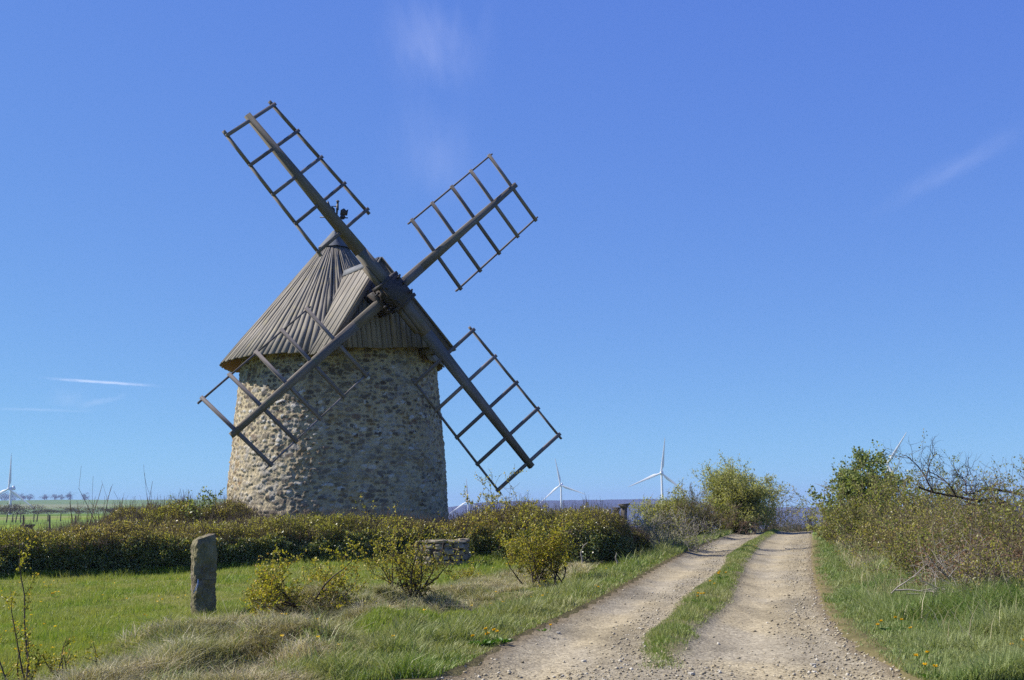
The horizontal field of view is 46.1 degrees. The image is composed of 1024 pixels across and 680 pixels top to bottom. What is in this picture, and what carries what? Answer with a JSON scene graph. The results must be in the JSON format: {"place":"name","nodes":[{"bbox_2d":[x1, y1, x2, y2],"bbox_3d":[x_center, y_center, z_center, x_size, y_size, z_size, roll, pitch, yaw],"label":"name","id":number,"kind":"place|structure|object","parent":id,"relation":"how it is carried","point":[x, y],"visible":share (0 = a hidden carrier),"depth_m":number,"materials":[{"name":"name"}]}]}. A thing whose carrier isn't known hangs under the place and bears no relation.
{"place":"outdoors","nodes":[
{"label":"outdoors","id":0,"kind":"place"},
{"bbox_2d":[1,560,602,679],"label":"dry grass","id":1,"kind":"structure","parent":0,"point":[121,669],"depth_m":9.15,"materials":[{"name":"plant"}]},
{"bbox_2d":[0,553,622,679],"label":"lawn grass","id":2,"kind":"structure","parent":0,"point":[50,634],"depth_m":16.66,"materials":[{"name":"green plant"}]},
{"bbox_2d":[2,528,782,679],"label":"verge grass","id":3,"kind":"structure","parent":0,"point":[419,647],"depth_m":10.11,"materials":[{"name":"green plant"}]},
{"bbox_2d":[691,450,789,533],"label":"willow tree","id":4,"kind":"object","parent":3,"relation":"on","point":[744,493],"visible":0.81,"depth_m":44.52,"materials":[{"name":"green plant"}]},
{"bbox_2d":[0,499,945,679],"bbox_3d":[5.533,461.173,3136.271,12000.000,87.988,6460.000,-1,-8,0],"label":"ground","id":5,"kind":"structure","parent":0,"point":[870,650],"depth_m":16.61,"materials":[{"name":"green plant"}]},
{"bbox_2d":[0,491,9,499],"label":"ridge tree","id":6,"kind":"object","parent":5,"relation":"on","point":[1,498],"visible":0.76,"depth_m":2420.00,"materials":[{"name":"grey plant"}]},
{"bbox_2d":[0,505,23,514],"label":"field bush","id":7,"kind":"object","parent":5,"relation":"on","point":[4,513],"visible":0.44,"depth_m":425.44,"materials":[{"name":"grey plant"}]},
{"bbox_2d":[5,493,19,499],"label":"ridge tree","id":8,"kind":"object","parent":5,"relation":"on","point":[13,497],"visible":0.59,"depth_m":2418.18,"materials":[{"name":"grey plant"}]},
{"bbox_2d":[0,454,33,514],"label":"wind turbine","id":9,"kind":"object","parent":5,"relation":"on","point":[12,488],"visible":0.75,"depth_m":1533.84,"materials":[{"name":"white paint"}]},
{"bbox_2d":[0,632,35,679],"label":"thorn sprig","id":10,"kind":"object","parent":5,"relation":"on","point":[26,666],"visible":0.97,"depth_m":8.26,"materials":[{"name":"green plant"}]},
{"bbox_2d":[0,535,38,679],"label":"thorn sprig","id":11,"kind":"object","parent":5,"relation":"on","point":[21,559],"visible":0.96,"depth_m":8.40,"materials":[{"name":"green plant"}]},
{"bbox_2d":[0,503,42,514],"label":"field bush","id":12,"kind":"object","parent":5,"relation":"on","point":[14,508],"visible":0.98,"depth_m":416.04,"materials":[{"name":"grey plant"}]},
{"bbox_2d":[6,513,61,522],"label":"field fence","id":13,"kind":"object","parent":5,"relation":"on","point":[33,517],"visible":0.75,"depth_m":150.44,"materials":[{"name":"brown wood"}]},
{"bbox_2d":[16,505,54,514],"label":"field bush","id":14,"kind":"object","parent":5,"relation":"on","point":[38,511],"visible":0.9,"depth_m":420.66,"materials":[{"name":"grey plant"}]},
{"bbox_2d":[0,515,80,528],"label":"field fence","id":15,"kind":"object","parent":5,"relation":"on","point":[48,524],"visible":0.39,"depth_m":79.04,"materials":[{"name":"brown wood"}]},
{"bbox_2d":[21,508,66,513],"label":"field bush","id":16,"kind":"object","parent":5,"relation":"on","point":[52,511],"visible":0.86,"depth_m":420.63,"materials":[{"name":"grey plant"}]},
{"bbox_2d":[41,506,80,513],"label":"field bush","id":17,"kind":"object","parent":5,"relation":"on","point":[49,511],"visible":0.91,"depth_m":420.12,"materials":[{"name":"grey plant"}]},
{"bbox_2d":[15,636,107,679],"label":"thorn sprig","id":18,"kind":"object","parent":5,"relation":"on","point":[36,663],"visible":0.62,"depth_m":8.44,"materials":[{"name":"green plant"}]},
{"bbox_2d":[62,506,89,513],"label":"field bush","id":19,"kind":"object","parent":5,"relation":"on","point":[79,512],"visible":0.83,"depth_m":420.55,"materials":[{"name":"grey plant"}]},
{"bbox_2d":[82,507,106,513],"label":"field bush","id":20,"kind":"object","parent":5,"relation":"on","point":[95,509],"visible":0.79,"depth_m":420.41,"materials":[{"name":"grey plant"}]},
{"bbox_2d":[47,466,152,529],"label":"bare shrub","id":21,"kind":"object","parent":5,"relation":"on","point":[96,504],"visible":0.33,"depth_m":27.07,"materials":[{"name":"plant"}]},
{"bbox_2d":[52,486,281,541],"bbox_3d":[-8.104,4.330,27.518,5.804,1.956,3.771,1,-9,-11],"label":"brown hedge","id":22,"kind":"object","parent":5,"relation":"on","point":[224,509],"visible":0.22,"depth_m":26.94,"materials":[{"name":"green plant"}]},
{"bbox_2d":[169,486,224,521],"bbox_3d":[-7.020,4.127,26.446,0.888,1.858,1.413,-3,-9,16],"label":"sapling","id":23,"kind":"object","parent":5,"relation":"on","point":[200,502],"visible":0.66,"depth_m":26.50,"materials":[{"name":"green plant"}]},
{"bbox_2d":[190,533,217,616],"bbox_3d":[-3.492,2.720,13.653,0.296,1.040,0.286,4,-9,-28],"label":"stone post","id":24,"kind":"object","parent":5,"relation":"on","point":[204,556],"visible":0.83,"depth_m":13.56,"materials":[{"name":"stone"}]},
{"bbox_2d":[0,553,573,626],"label":"fringe grass","id":25,"kind":"structure","parent":5,"relation":"on","point":[163,570],"depth_m":24.23,"materials":[{"name":"green plant"}]},
{"bbox_2d":[0,566,606,671],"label":"lawn flowers","id":26,"kind":"object","parent":5,"relation":"on","point":[279,613],"visible":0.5,"depth_m":13.66,"materials":[{"name":"yellow plant"}]},
{"bbox_2d":[237,532,386,617],"bbox_3d":[-2.168,2.433,11.909,1.419,1.044,1.408,4,-10,-31],"label":"thorn bush","id":27,"kind":"object","parent":5,"relation":"on","point":[271,589],"visible":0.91,"depth_m":11.73,"materials":[{"name":"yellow plant"}]},
{"bbox_2d":[0,492,636,577],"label":"clipped hedge","id":28,"kind":"object","parent":5,"relation":"on","point":[599,531],"visible":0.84,"depth_m":25.13,"materials":[{"name":"green plant"}]},
{"bbox_2d":[314,560,376,608],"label":"thorn bush","id":29,"kind":"object","parent":5,"relation":"on","point":[343,581],"visible":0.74,"depth_m":11.94,"materials":[{"name":"green plant"}]},
{"bbox_2d":[197,100,561,531],"bbox_3d":[-4.520,0.428,32.414,9.774,11.867,7.458,4,-10,-31],"label":"windmill","id":30,"kind":"object","parent":5,"relation":"on","point":[338,357],"visible":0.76,"depth_m":30.31,"materials":[{"name":"stone"}]},
{"bbox_2d":[349,494,491,598],"bbox_3d":[-1.136,2.584,14.796,1.826,1.439,1.342,-1,-8,0],"label":"thorn bush","id":31,"kind":"object","parent":5,"relation":"on","point":[414,581],"visible":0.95,"depth_m":14.76,"materials":[{"name":"green plant"}]},
{"bbox_2d":[414,538,470,565],"bbox_3d":[-1.406,4.312,24.392,1.147,0.574,1.186,-1,-8,0],"label":"stone well","id":32,"kind":"object","parent":5,"relation":"on","point":[462,544],"visible":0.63,"depth_m":23.98,"materials":[{"name":"grey stone"}]},
{"bbox_2d":[449,479,478,513],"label":"wind turbine","id":33,"kind":"object","parent":5,"relation":"on","point":[462,504],"visible":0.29,"depth_m":2280.32,"materials":[{"name":"white paint"}]},
{"bbox_2d":[446,564,485,579],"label":"thorn bush","id":34,"kind":"object","parent":5,"relation":"on","point":[468,574],"visible":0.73,"depth_m":20.08,"materials":[{"name":"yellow plant"}]},
{"bbox_2d":[464,627,497,645],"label":"dandelion","id":35,"kind":"object","parent":5,"relation":"on","point":[488,642],"visible":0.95,"depth_m":9.48,"materials":[{"name":"green plant"}]},
{"bbox_2d":[490,628,512,642],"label":"dandelion","id":36,"kind":"object","parent":5,"relation":"on","point":[506,640],"visible":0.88,"depth_m":9.66,"materials":[{"name":"green plant"}]},
{"bbox_2d":[460,468,547,552],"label":"arching bush","id":37,"kind":"object","parent":5,"relation":"on","point":[492,502],"visible":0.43,"depth_m":25.57,"materials":[{"name":"green plant"}]},
{"bbox_2d":[500,505,582,585],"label":"thorn bush","id":38,"kind":"object","parent":5,"relation":"on","point":[544,550],"visible":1,"depth_m":18.59,"materials":[{"name":"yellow plant"}]},
{"bbox_2d":[443,504,654,553],"bbox_3d":[0.600,4.344,27.333,5.252,1.447,1.794,-2,-8,9],"label":"wild hedge","id":39,"kind":"object","parent":5,"relation":"on","point":[641,539],"visible":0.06,"depth_m":27.04,"materials":[{"name":"green plant"}]},
{"bbox_2d":[540,459,583,511],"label":"wind turbine","id":40,"kind":"object","parent":5,"relation":"on","point":[560,486],"visible":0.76,"depth_m":1951.69,"materials":[{"name":"white paint"}]},
{"bbox_2d":[580,542,632,564],"bbox_3d":[1.871,4.288,23.867,1.044,0.558,0.099,-1,-8,4],"label":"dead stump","id":41,"kind":"object","parent":5,"relation":"on","point":[582,557],"visible":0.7,"depth_m":23.90,"materials":[{"name":"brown wood"}]},
{"bbox_2d":[618,503,629,521],"bbox_3d":[3.690,6.015,39.539,0.377,1.290,0.288,-1,-8,0],"label":"pedestal","id":42,"kind":"object","parent":5,"relation":"on","point":[622,506],"visible":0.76,"depth_m":39.50,"materials":[{"name":"grey wood"}]},
{"bbox_2d":[629,439,688,502],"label":"wind turbine","id":43,"kind":"object","parent":5,"relation":"on","point":[662,474],"visible":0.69,"depth_m":1503.27,"materials":[{"name":"white paint"}]},
{"bbox_2d":[597,493,733,552],"bbox_3d":[3.393,4.654,29.128,3.862,2.004,2.951,-3,-9,16],"label":"bramble bush","id":44,"kind":"object","parent":5,"relation":"on","point":[679,529],"visible":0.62,"depth_m":28.88,"materials":[{"name":"green plant"}]},
{"bbox_2d":[628,479,710,533],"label":"sallow bush","id":45,"kind":"object","parent":5,"relation":"on","point":[674,499],"visible":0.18,"depth_m":41.34,"materials":[{"name":"green plant"}]},
{"bbox_2d":[639,518,700,552],"bbox_3d":[3.337,4.911,28.088,2.153,1.481,2.119,-2,-8,10],"label":"bramble tangle","id":46,"kind":"object","parent":5,"relation":"on","point":[654,540],"visible":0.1,"depth_m":28.29,"materials":[{"name":"plant"}]},
{"bbox_2d":[657,479,733,535],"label":"broom bush","id":47,"kind":"object","parent":5,"relation":"on","point":[680,505],"visible":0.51,"depth_m":38.86,"materials":[{"name":"green plant"}]},
{"bbox_2d":[697,491,761,534],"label":"scrub bush","id":48,"kind":"object","parent":5,"relation":"on","point":[743,523],"visible":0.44,"depth_m":43.34,"materials":[{"name":"green plant"}]},
{"bbox_2d":[705,484,805,532],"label":"scrub bush","id":49,"kind":"object","parent":5,"relation":"on","point":[773,524],"visible":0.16,"depth_m":47.40,"materials":[{"name":"green plant"}]},
{"bbox_2d":[751,518,796,532],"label":"bush","id":50,"kind":"object","parent":5,"relation":"on","point":[775,527],"visible":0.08,"depth_m":77.18,"materials":[{"name":"green plant"}]},
{"bbox_2d":[774,522,800,530],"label":"bush","id":51,"kind":"object","parent":5,"relation":"on","point":[797,525],"visible":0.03,"depth_m":82.79,"materials":[{"name":"green plant"}]},
{"bbox_2d":[770,500,806,530],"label":"tree","id":52,"kind":"object","parent":5,"relation":"on","point":[790,518],"visible":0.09,"depth_m":118.22,"materials":[{"name":"grey plant"}]},
{"bbox_2d":[777,510,829,531],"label":"bush","id":53,"kind":"object","parent":5,"relation":"on","point":[798,529],"visible":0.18,"depth_m":72.47,"materials":[{"name":"green plant"}]},
{"bbox_2d":[800,499,847,536],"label":"leafy bush","id":54,"kind":"object","parent":5,"relation":"on","point":[808,526],"visible":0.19,"depth_m":37.00,"materials":[{"name":"green plant"}]},
{"bbox_2d":[642,523,1023,649],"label":"dry grass","id":55,"kind":"structure","parent":5,"relation":"on","point":[862,573],"depth_m":12.89,"materials":[{"name":"green plant"}]},
{"bbox_2d":[806,499,892,540],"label":"bramble bush","id":56,"kind":"object","parent":5,"relation":"on","point":[824,534],"visible":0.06,"depth_m":29.68,"materials":[{"name":"green plant"}]},
{"bbox_2d":[805,439,916,542],"bbox_3d":[8.182,3.579,27.823,2.838,2.579,1.772,-1,-8,0],"label":"leafy tree","id":57,"kind":"object","parent":5,"relation":"on","point":[848,473],"visible":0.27,"depth_m":27.63,"materials":[{"name":"green plant"}]},
{"bbox_2d":[849,432,906,514],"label":"wind turbine","id":58,"kind":"object","parent":5,"relation":"on","point":[891,457],"visible":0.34,"depth_m":1470.86,"materials":[{"name":"white paint"}]},
{"bbox_2d":[779,429,988,552],"bbox_3d":[6.995,3.020,23.028,3.876,2.552,3.218,-6,-10,33],"label":"bramble bush","id":59,"kind":"object","parent":5,"relation":"on","point":[858,504],"visible":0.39,"depth_m":22.68,"materials":[{"name":"green plant"}]},
{"bbox_2d":[876,616,909,631],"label":"dandelion","id":60,"kind":"object","parent":5,"relation":"on","point":[881,621],"visible":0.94,"depth_m":10.10,"materials":[{"name":"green plant"}]},
{"bbox_2d":[831,481,976,555],"bbox_3d":[6.861,3.161,20.384,2.578,1.578,1.656,-1,-8,0],"label":"hawthorn bush","id":61,"kind":"object","parent":5,"relation":"on","point":[889,525],"visible":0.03,"depth_m":20.62,"materials":[{"name":"green plant"}]},
{"bbox_2d":[867,509,981,576],"bbox_3d":[5.219,2.590,14.965,1.503,0.985,1.504,-7,-11,37],"label":"bramble bush","id":62,"kind":"object","parent":5,"relation":"on","point":[897,554],"visible":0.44,"depth_m":14.97,"materials":[{"name":"green plant"}]},
{"bbox_2d":[829,455,1023,566],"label":"bramble bush","id":63,"kind":"object","parent":5,"relation":"on","point":[884,533],"visible":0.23,"depth_m":18.81,"materials":[{"name":"green plant"}]},
{"bbox_2d":[913,650,939,665],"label":"dandelion","id":64,"kind":"object","parent":5,"relation":"on","point":[926,651],"visible":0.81,"depth_m":8.02,"materials":[{"name":"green plant"}]},
{"bbox_2d":[835,477,1023,574],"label":"bramble bush","id":65,"kind":"object","parent":5,"relation":"on","point":[932,524],"visible":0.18,"depth_m":16.43,"materials":[{"name":"green plant"}]},
{"bbox_2d":[918,663,941,677],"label":"dandelion","id":66,"kind":"object","parent":5,"relation":"on","point":[925,664],"visible":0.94,"depth_m":7.48,"materials":[{"name":"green plant"}]},
{"bbox_2d":[869,494,1023,587],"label":"bracken clump","id":67,"kind":"object","parent":5,"relation":"on","point":[1019,552],"visible":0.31,"depth_m":12.59,"materials":[{"name":"plant"}]},
{"bbox_2d":[886,498,1023,589],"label":"bracken clump","id":68,"kind":"object","parent":5,"relation":"on","point":[958,559],"visible":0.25,"depth_m":12.45,"materials":[{"name":"brown plant"}]},
{"bbox_2d":[891,536,1020,595],"bbox_3d":[4.423,2.328,11.722,1.420,0.890,0.944,-1,-8,0],"label":"branch pile","id":69,"kind":"object","parent":5,"relation":"on","point":[930,590],"visible":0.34,"depth_m":11.73,"materials":[{"name":"brown wood"}]},
{"bbox_2d":[915,454,1023,569],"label":"bramble bush","id":70,"kind":"object","parent":5,"relation":"on","point":[987,518],"visible":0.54,"depth_m":13.93,"materials":[{"name":"green plant"}]},
{"bbox_2d":[882,436,1023,551],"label":"dead branch","id":71,"kind":"object","parent":70,"relation":"in","point":[949,483],"visible":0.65,"depth_m":14.86,"materials":[{"name":"brown wood"}]},
{"bbox_2d":[937,469,1019,547],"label":"hawthorn bush","id":72,"kind":"object","parent":5,"relation":"on","point":[981,506],"visible":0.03,"depth_m":17.89,"materials":[{"name":"green plant"}]},
{"bbox_2d":[951,474,1023,594],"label":"bramble bush","id":73,"kind":"object","parent":5,"relation":"on","point":[987,560],"visible":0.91,"depth_m":11.43,"materials":[{"name":"green plant"}]},
{"bbox_2d":[0,0,1023,507],"label":"sky","id":74,"kind":"structure","parent":0,"point":[786,236],"materials":[{"name":"blue"}]},
{"bbox_2d":[436,530,909,679],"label":"road","id":75,"kind":"structure","parent":0,"point":[757,602],"depth_m":10.73,"materials":[{"name":"beige gravel"}]},
{"bbox_2d":[692,592,706,602],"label":"dandelion","id":76,"kind":"object","parent":75,"relation":"on","point":[698,597],"visible":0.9,"depth_m":13.26,"materials":[{"name":"green plant"}]},
{"bbox_2d":[448,499,1023,528],"bbox_3d":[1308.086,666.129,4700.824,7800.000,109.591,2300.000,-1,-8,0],"label":"distant hills","id":77,"kind":"structure","parent":0,"point":[613,503],"depth_m":4275.10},
{"bbox_2d":[812,531,1023,679],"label":"bank grass","id":78,"kind":"structure","parent":0,"point":[956,653],"depth_m":10.45,"materials":[{"name":"green plant"}]}
]}

